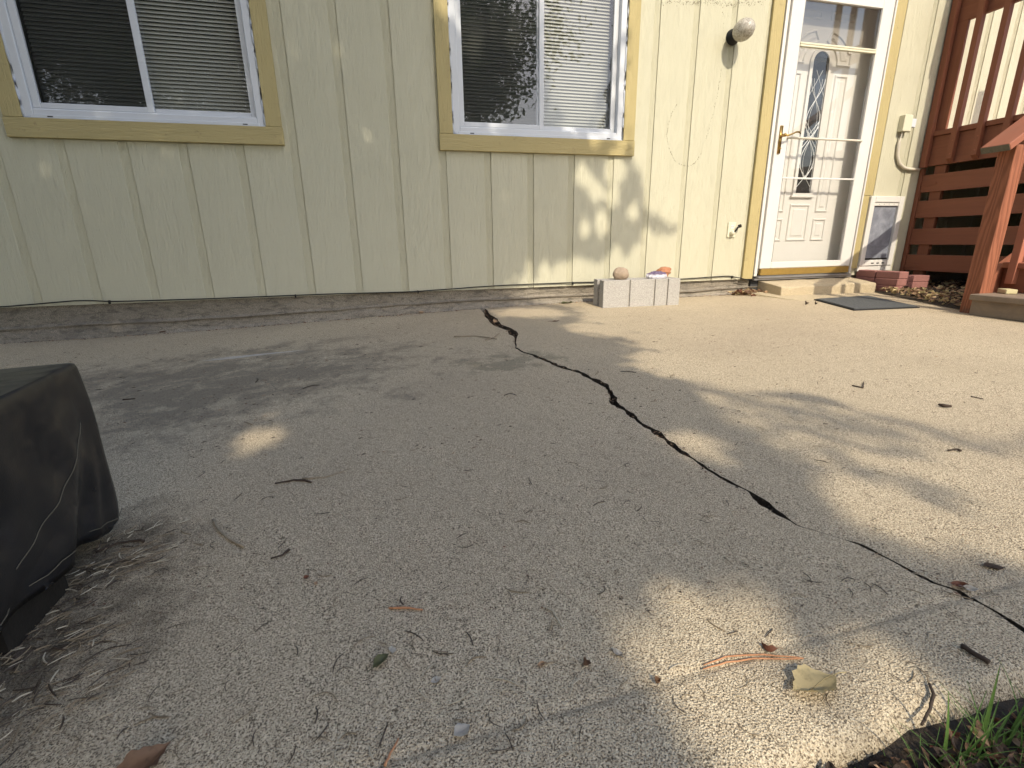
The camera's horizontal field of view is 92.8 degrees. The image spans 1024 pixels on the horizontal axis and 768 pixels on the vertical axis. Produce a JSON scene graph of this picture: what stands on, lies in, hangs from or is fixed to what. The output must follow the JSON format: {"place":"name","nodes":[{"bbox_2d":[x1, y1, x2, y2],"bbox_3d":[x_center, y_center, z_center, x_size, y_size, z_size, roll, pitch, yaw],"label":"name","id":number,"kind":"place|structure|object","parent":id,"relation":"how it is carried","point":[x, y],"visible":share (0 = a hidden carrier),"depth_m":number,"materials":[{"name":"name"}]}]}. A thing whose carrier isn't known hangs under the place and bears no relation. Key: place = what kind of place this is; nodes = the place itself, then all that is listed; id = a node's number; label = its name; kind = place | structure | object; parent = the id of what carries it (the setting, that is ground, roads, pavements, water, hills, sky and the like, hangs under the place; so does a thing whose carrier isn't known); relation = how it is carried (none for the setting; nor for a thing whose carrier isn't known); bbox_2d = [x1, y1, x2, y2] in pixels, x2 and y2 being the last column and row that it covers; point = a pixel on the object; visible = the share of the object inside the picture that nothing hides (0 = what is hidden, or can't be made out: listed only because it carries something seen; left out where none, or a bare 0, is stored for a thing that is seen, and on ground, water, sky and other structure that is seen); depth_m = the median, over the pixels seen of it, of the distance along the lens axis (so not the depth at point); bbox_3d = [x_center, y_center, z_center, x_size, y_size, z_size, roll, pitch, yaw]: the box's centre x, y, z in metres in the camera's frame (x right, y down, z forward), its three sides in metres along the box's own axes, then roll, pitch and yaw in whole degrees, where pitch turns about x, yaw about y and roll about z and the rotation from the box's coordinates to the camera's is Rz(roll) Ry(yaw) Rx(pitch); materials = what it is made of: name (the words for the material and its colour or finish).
{"place":"outdoors","nodes":[
{"label":"outdoors","id":0,"kind":"place"},
{"bbox_2d":[389,646,395,654],"bbox_3d":[-0.163,0.361,0.662,0.010,0.007,0.015,3,17,14],"label":"pebble","id":1,"kind":"object","parent":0,"point":[392,649],"visible":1,"depth_m":0.67,"materials":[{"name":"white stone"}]},
{"bbox_2d":[0,292,1023,767],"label":"patio slab","id":2,"kind":"structure","parent":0,"point":[698,348],"depth_m":0.89,"materials":[{"name":"concrete"}]},
{"bbox_2d":[0,363,121,654],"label":"covered fire table","id":3,"kind":"object","parent":2,"relation":"on","point":[58,502],"visible":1,"depth_m":0.76,"materials":[{"name":"black fabric"}]},
{"bbox_2d":[82,646,114,662],"bbox_3d":[-0.576,0.376,0.680,0.004,0.003,0.037,12,21,37],"label":"pine needle","id":4,"kind":"object","parent":2,"relation":"on","point":[97,653],"visible":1,"depth_m":0.68,"materials":[{"name":"plant"}]},
{"bbox_2d":[0,518,202,767],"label":"needle drift","id":5,"kind":"object","parent":2,"relation":"on","point":[20,656],"visible":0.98,"depth_m":0.70,"materials":[{"name":"brown plant"}]},
{"bbox_2d":[95,539,144,552],"bbox_3d":[-0.739,0.303,0.923,0.078,0.007,0.020,-8,18,-22],"label":"twig","id":6,"kind":"object","parent":2,"relation":"on","point":[128,541],"visible":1,"depth_m":0.93,"materials":[{"name":"wood"}]},
{"bbox_2d":[112,647,142,657],"bbox_3d":[-0.537,0.374,0.682,0.037,0.002,0.005,-10,19,-30],"label":"pine needle","id":7,"kind":"object","parent":2,"relation":"on","point":[126,651],"visible":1,"depth_m":0.68,"materials":[{"name":"brown plant"}]},
{"bbox_2d":[117,742,169,767],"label":"leaf","id":8,"kind":"object","parent":2,"relation":"on","point":[146,757],"visible":1,"depth_m":0.53,"materials":[{"name":"brown plant"}]},
{"bbox_2d":[134,715,166,724],"bbox_3d":[-0.432,0.401,0.583,0.033,0.002,0.004,-7,17,-20],"label":"pine needle","id":9,"kind":"object","parent":2,"relation":"on","point":[148,719],"visible":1,"depth_m":0.58,"materials":[{"name":"grey plant"}]},
{"bbox_2d":[151,713,171,717],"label":"pine needle","id":10,"kind":"object","parent":2,"relation":"on","point":[161,716],"visible":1,"depth_m":0.58,"materials":[{"name":"plant"}]},
{"bbox_2d":[212,518,244,547],"bbox_3d":[-0.554,0.289,0.944,0.148,0.005,0.013,13,21,38],"label":"twig","id":11,"kind":"object","parent":2,"relation":"on","point":[225,535],"visible":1,"depth_m":0.93,"materials":[{"name":"wood"}]},
{"bbox_2d":[271,548,289,558],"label":"twig","id":12,"kind":"object","parent":2,"relation":"on","point":[286,551],"visible":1,"depth_m":0.87,"materials":[{"name":"brown wood"}]},
{"bbox_2d":[275,479,311,483],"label":"twig","id":13,"kind":"object","parent":2,"relation":"on","point":[305,480],"visible":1,"depth_m":1.14,"materials":[{"name":"brown wood"}]},
{"bbox_2d":[312,691,337,701],"bbox_3d":[-0.229,0.386,0.603,0.035,0.002,0.010,2,17,11],"label":"pine needle","id":14,"kind":"object","parent":2,"relation":"on","point":[327,692],"visible":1,"depth_m":0.60,"materials":[{"name":"brown plant"}]},
{"bbox_2d":[302,469,347,478],"bbox_3d":[-0.442,0.217,1.158,0.106,0.006,0.020,-7,17,-20],"label":"twig","id":15,"kind":"object","parent":2,"relation":"on","point":[321,477],"visible":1,"depth_m":1.15,"materials":[{"name":"wood"}]},
{"bbox_2d":[367,653,388,671],"bbox_3d":[-0.174,0.366,0.643,0.013,0.010,0.037,6,18,22],"label":"leaf","id":16,"kind":"object","parent":2,"relation":"on","point":[379,659],"visible":1,"depth_m":0.65,"materials":[{"name":"green plant"}]},
{"bbox_2d":[378,723,387,747],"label":"pine needle","id":17,"kind":"object","parent":2,"relation":"on","point":[383,735],"visible":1,"depth_m":0.55,"materials":[{"name":"black plant"}]},
{"bbox_2d":[383,738,398,766],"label":"twig","id":18,"kind":"object","parent":2,"relation":"on","point":[388,757],"visible":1,"depth_m":0.53,"materials":[{"name":"brown wood"}]},
{"bbox_2d":[388,606,422,609],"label":"twig","id":19,"kind":"object","parent":2,"relation":"on","point":[405,607],"visible":1,"depth_m":0.74,"materials":[{"name":"brown wood"}]},
{"bbox_2d":[431,676,440,682],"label":"leaf","id":20,"kind":"object","parent":2,"relation":"on","point":[437,678],"visible":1,"depth_m":0.62,"materials":[{"name":"grey plant"}]},
{"bbox_2d":[450,723,469,737],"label":"leaf","id":21,"kind":"object","parent":2,"relation":"on","point":[461,729],"visible":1,"depth_m":0.55,"materials":[{"name":"grey plant"}]},
{"bbox_2d":[454,335,496,339],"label":"twig","id":22,"kind":"object","parent":2,"relation":"on","point":[476,336],"visible":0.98,"depth_m":2.61,"materials":[{"name":"wood"}]},
{"bbox_2d":[466,656,486,666],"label":"pine needle","id":23,"kind":"object","parent":2,"relation":"on","point":[473,658],"visible":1,"depth_m":0.65,"materials":[{"name":"grey plant"}]},
{"bbox_2d":[6,294,1023,734],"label":"debris","id":24,"kind":"object","parent":2,"relation":"on","point":[512,456],"visible":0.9,"depth_m":1.14,"materials":[{"name":"black plant"}]},
{"bbox_2d":[507,589,529,592],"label":"pine needle","id":25,"kind":"object","parent":2,"relation":"on","point":[519,591],"visible":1,"depth_m":0.76,"materials":[{"name":"plant"}]},
{"bbox_2d":[512,715,526,729],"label":"pine needle","id":26,"kind":"object","parent":2,"relation":"on","point":[521,726],"visible":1,"depth_m":0.56,"materials":[{"name":"plant"}]},
{"bbox_2d":[541,605,562,627],"bbox_3d":[0.061,0.338,0.713,0.010,0.003,0.051,-11,19,-30],"label":"twig","id":27,"kind":"object","parent":2,"relation":"on","point":[554,615],"visible":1,"depth_m":0.71,"materials":[{"name":"grey wood"}]},
{"bbox_2d":[583,657,590,665],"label":"leaf","id":28,"kind":"object","parent":2,"relation":"on","point":[586,662],"visible":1,"depth_m":0.63,"materials":[{"name":"brown plant"}]},
{"bbox_2d":[612,647,624,657],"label":"leaf","id":29,"kind":"object","parent":2,"relation":"on","point":[617,651],"visible":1,"depth_m":0.65,"materials":[{"name":"beige plant"}]},
{"bbox_2d":[593,277,679,307],"bbox_3d":[0.904,-0.670,3.549,0.586,0.190,0.185,-4,17,-11],"label":"concrete block","id":30,"kind":"object","parent":2,"relation":"on","point":[627,292],"depth_m":3.46,"materials":[{"name":"white concrete"}]},
{"bbox_2d":[613,267,628,279],"bbox_3d":[0.770,-0.785,3.459,0.118,0.085,0.104,-5,17,-14],"label":"round stone","id":31,"kind":"object","parent":30,"relation":"on","point":[620,273],"visible":1,"depth_m":3.43,"materials":[{"name":"beige stone"}]},
{"bbox_2d":[646,271,666,278],"bbox_3d":[1.042,-0.790,3.518,0.153,0.054,0.093,-5,17,-14],"label":"amethyst geode","id":32,"kind":"object","parent":30,"relation":"on","point":[656,275],"visible":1,"depth_m":3.49,"materials":[{"name":"purple stone"}]},
{"bbox_2d":[656,267,670,275],"bbox_3d":[1.112,-0.832,3.607,0.160,0.071,0.094,-9,18,-25],"label":"geode half","id":33,"kind":"object","parent":30,"relation":"on","point":[667,270],"visible":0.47,"depth_m":3.58,"materials":[{"name":"orange stone"}]},
{"bbox_2d":[655,675,660,683],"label":"leaf","id":34,"kind":"object","parent":2,"relation":"on","point":[657,679],"visible":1,"depth_m":0.60,"materials":[{"name":"brown plant"}]},
{"bbox_2d":[726,288,767,295],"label":"leaf litter","id":35,"kind":"object","parent":2,"relation":"on","point":[747,291],"visible":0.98,"depth_m":4.02,"materials":[{"name":"brown plant"}]},
{"bbox_2d":[735,694,762,706],"bbox_3d":[0.280,0.372,0.577,0.031,0.004,0.005,9,19,29],"label":"pine needle","id":36,"kind":"object","parent":2,"relation":"on","point":[749,697],"visible":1,"depth_m":0.58,"materials":[{"name":"beige plant"}]},
{"bbox_2d":[703,657,802,669],"bbox_3d":[0.307,0.355,0.625,0.133,0.004,0.010,-2,16,-5],"label":"pine needle","id":37,"kind":"object","parent":2,"relation":"on","point":[732,661],"visible":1,"depth_m":0.63,"materials":[{"name":"orange plant"}]},
{"bbox_2d":[703,653,803,664],"bbox_3d":[0.309,0.354,0.629,0.130,0.005,0.012,-1,16,-2],"label":"pine needle","id":38,"kind":"object","parent":2,"relation":"on","point":[738,655],"visible":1,"depth_m":0.63,"materials":[{"name":"brown plant"}]},
{"bbox_2d":[761,640,779,651],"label":"leaf","id":39,"kind":"object","parent":2,"relation":"on","point":[770,648],"visible":1,"depth_m":0.64,"materials":[{"name":"brown plant"}]},
{"bbox_2d":[748,291,882,300],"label":"landing slab","id":40,"kind":"structure","parent":2,"relation":"on","point":[799,297],"depth_m":3.92,"materials":[{"name":"concrete"}]},
{"bbox_2d":[757,277,875,295],"bbox_3d":[2.581,-0.826,4.122,0.965,0.123,0.268,-5,17,-14],"label":"door step","id":41,"kind":"object","parent":40,"relation":"on","point":[832,285],"depth_m":4.04,"materials":[{"name":"concrete"}]},
{"bbox_2d":[792,664,845,692],"bbox_3d":[0.371,0.358,0.586,0.073,0.018,0.048,3,17,12],"label":"leaf","id":42,"kind":"object","parent":2,"relation":"on","point":[808,678],"visible":1,"depth_m":0.59,"materials":[{"name":"beige plant"}]},
{"bbox_2d":[814,295,919,310],"bbox_3d":[2.530,-0.592,3.526,0.510,0.020,0.754,1,16,6],"label":"door mat","id":43,"kind":"object","parent":2,"relation":"on","point":[866,302],"depth_m":3.43,"materials":[{"name":"black rubber"}]},
{"bbox_2d":[875,279,966,309],"bbox_3d":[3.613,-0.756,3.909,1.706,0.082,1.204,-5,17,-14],"label":"leaf litter","id":44,"kind":"object","parent":2,"relation":"on","point":[944,295],"visible":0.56,"depth_m":3.77,"materials":[{"name":"brown plant"}]},
{"bbox_2d":[875,285,902,291],"bbox_3d":[3.181,-0.805,4.118,0.100,0.056,0.198,-5,17,-12],"label":"brick","id":45,"kind":"object","parent":44,"relation":"on","point":[878,287],"visible":0.22,"depth_m":4.11,"materials":[{"name":"red brick"}]},
{"bbox_2d":[875,278,906,285],"bbox_3d":[3.184,-0.861,4.103,0.100,0.056,0.198,-5,17,-14],"label":"brick","id":46,"kind":"object","parent":45,"relation":"on","point":[890,282],"visible":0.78,"depth_m":4.05,"materials":[{"name":"red brick"}]},
{"bbox_2d":[876,271,908,278],"bbox_3d":[3.187,-0.917,4.087,0.100,0.056,0.198,-6,17,-16],"label":"brick","id":47,"kind":"object","parent":46,"relation":"on","point":[894,274],"visible":1,"depth_m":4.04,"materials":[{"name":"red brick"}]},
{"bbox_2d":[906,282,927,287],"bbox_3d":[3.475,-0.865,4.245,0.230,0.052,0.100,-3,17,-8],"label":"brick","id":48,"kind":"object","parent":44,"relation":"on","point":[916,284],"visible":0.36,"depth_m":4.20,"materials":[{"name":"red brick"}]},
{"bbox_2d":[907,275,929,281],"bbox_3d":[3.481,-0.917,4.231,0.232,0.052,0.100,-4,17,-9],"label":"brick","id":49,"kind":"object","parent":48,"relation":"on","point":[918,278],"visible":0.58,"depth_m":4.19,"materials":[{"name":"red brick"}]},
{"bbox_2d":[900,0,1023,274],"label":"wooden deck","id":50,"kind":"structure","parent":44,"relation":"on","point":[957,142],"depth_m":3.93,"materials":[{"name":"brown wood"}]},
{"bbox_2d":[920,683,935,725],"bbox_3d":[0.479,0.369,0.560,0.009,0.005,0.070,15,22,42],"label":"twig","id":51,"kind":"object","parent":2,"relation":"on","point":[929,710],"visible":1,"depth_m":0.56,"materials":[{"name":"wood"}]},
{"bbox_2d":[938,403,951,406],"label":"twig","id":52,"kind":"object","parent":2,"relation":"on","point":[943,405],"visible":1,"depth_m":1.45,"materials":[{"name":"brown wood"}]},
{"bbox_2d":[945,581,968,586],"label":"leaf","id":53,"kind":"object","parent":2,"relation":"on","point":[958,583],"visible":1,"depth_m":0.74,"materials":[{"name":"brown plant"}]},
{"bbox_2d":[942,590,972,599],"bbox_3d":[0.659,0.312,0.721,0.035,0.003,0.004,11,20,35],"label":"pine needle","id":54,"kind":"object","parent":2,"relation":"on","point":[957,595],"visible":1,"depth_m":0.72,"materials":[{"name":"brown plant"}]},
{"bbox_2d":[960,585,977,590],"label":"leaf","id":55,"kind":"object","parent":2,"relation":"on","point":[970,587],"visible":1,"depth_m":0.73,"materials":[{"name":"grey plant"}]},
{"bbox_2d":[960,643,990,663],"bbox_3d":[0.590,0.344,0.621,0.008,0.006,0.030,-8,18,-22],"label":"twig","id":56,"kind":"object","parent":2,"relation":"on","point":[966,648],"visible":1,"depth_m":0.62,"materials":[{"name":"brown wood"}]},
{"bbox_2d":[974,562,1004,569],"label":"leaf","id":57,"kind":"object","parent":2,"relation":"on","point":[991,565],"visible":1,"depth_m":0.78,"materials":[{"name":"brown plant"}]},
{"bbox_2d":[959,116,1023,321],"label":"staircase","id":58,"kind":"structure","parent":2,"relation":"on","point":[989,275],"depth_m":2.90,"materials":[{"name":"brown wood"}]},
{"bbox_2d":[997,288,1017,293],"bbox_3d":[3.009,-0.564,2.961,0.056,0.026,0.090,4,17,17],"label":"wood offcut","id":59,"kind":"object","parent":58,"relation":"on","point":[1007,291],"visible":1,"depth_m":2.93,"materials":[{"name":"beige wood"}]},
{"bbox_2d":[847,698,1023,767],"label":"soil","id":60,"kind":"structure","parent":0,"point":[895,748],"depth_m":0.54,"materials":[{"name":"black soil"}]},
{"bbox_2d":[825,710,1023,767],"bbox_3d":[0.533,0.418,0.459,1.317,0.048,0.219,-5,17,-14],"label":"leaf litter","id":61,"kind":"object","parent":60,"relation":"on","point":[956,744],"visible":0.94,"depth_m":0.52,"materials":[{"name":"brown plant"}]},
{"bbox_2d":[859,656,1023,767],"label":"grass","id":62,"kind":"structure","parent":60,"relation":"on","point":[1012,731],"depth_m":0.53,"materials":[{"name":"green plant"}]},
{"bbox_2d":[977,751,1009,762],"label":"leaf","id":63,"kind":"object","parent":60,"relation":"on","point":[987,752],"visible":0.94,"depth_m":0.52,"materials":[{"name":"brown plant"}]},
{"bbox_3d":[3.131,-0.857,4.300,0.100,0.056,0.182,-5,17,-15],"label":"brick","id":64,"kind":"object","parent":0,"visible":0},
{"bbox_2d":[855,276,875,282],"bbox_3d":[3.132,-0.913,4.284,0.097,0.056,0.182,-5,17,-14],"label":"brick","id":65,"kind":"object","parent":64,"relation":"on","point":[871,279],"visible":0.26,"depth_m":4.24,"materials":[{"name":"red brick"}]},
{"bbox_2d":[856,270,883,276],"bbox_3d":[3.132,-0.969,4.268,0.094,0.056,0.182,-5,17,-13],"label":"brick","id":66,"kind":"object","parent":65,"relation":"on","point":[867,273],"visible":0.88,"depth_m":4.24,"materials":[{"name":"red brick"}]},
{"label":"ground","id":67,"kind":"structure","parent":0,"visible":0},
{"bbox_2d":[0,0,1023,343],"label":"house","id":68,"kind":"structure","parent":67,"relation":"on","point":[184,154],"depth_m":3.27,"materials":[{"name":"paint"}]},
{"bbox_2d":[0,0,284,145],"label":"window","id":69,"kind":"structure","parent":68,"relation":"in","point":[89,59],"depth_m":2.75,"materials":[{"name":"white plastic"}]},
{"bbox_2d":[0,276,751,307],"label":"cable","id":70,"kind":"object","parent":68,"relation":"attached to","point":[295,295],"visible":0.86,"depth_m":3.24,"materials":[{"name":"black rubber"}]},
{"bbox_2d":[433,0,641,155],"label":"window","id":71,"kind":"structure","parent":68,"relation":"in","point":[491,76],"depth_m":3.29,"materials":[{"name":"white plastic"}]},
{"bbox_2d":[727,222,741,237],"bbox_3d":[1.784,-1.234,3.903,0.101,0.116,0.053,-5,17,-14],"label":"electrical outlet","id":72,"kind":"object","parent":68,"relation":"attached to","point":[732,229],"visible":1,"depth_m":3.91,"materials":[{"name":"beige plastic"}]},
{"bbox_2d":[726,17,755,45],"bbox_3d":[1.611,-2.476,3.418,0.138,0.138,0.204,-5,17,-14],"label":"wall lamp","id":73,"kind":"object","parent":68,"relation":"attached to","point":[743,29],"visible":1,"depth_m":3.37,"materials":[{"name":"white glass"}]},
{"bbox_2d":[757,1,878,273],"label":"entry door","id":74,"kind":"structure","parent":68,"relation":"in","point":[830,85],"depth_m":4.00,"materials":[{"name":"white paint"}]},
{"bbox_2d":[758,0,894,274],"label":"storm door","id":75,"kind":"structure","parent":68,"relation":"in","point":[793,44],"depth_m":3.87,"materials":[{"name":"white paint"}]},
{"bbox_2d":[855,196,904,270],"bbox_3d":[3.234,-1.316,4.285,0.377,0.625,0.039,-5,17,-14],"label":"pet door","id":76,"kind":"structure","parent":68,"relation":"in","point":[883,216],"depth_m":4.28,"materials":[{"name":"white paint"}]},
{"bbox_2d":[896,114,919,170],"bbox_3d":[3.367,-2.027,4.111,0.298,0.421,0.050,-5,17,-14],"label":"junction box","id":77,"kind":"object","parent":68,"relation":"attached to","point":[907,122],"visible":1,"depth_m":4.05,"materials":[{"name":"beige plastic"}]}
]}

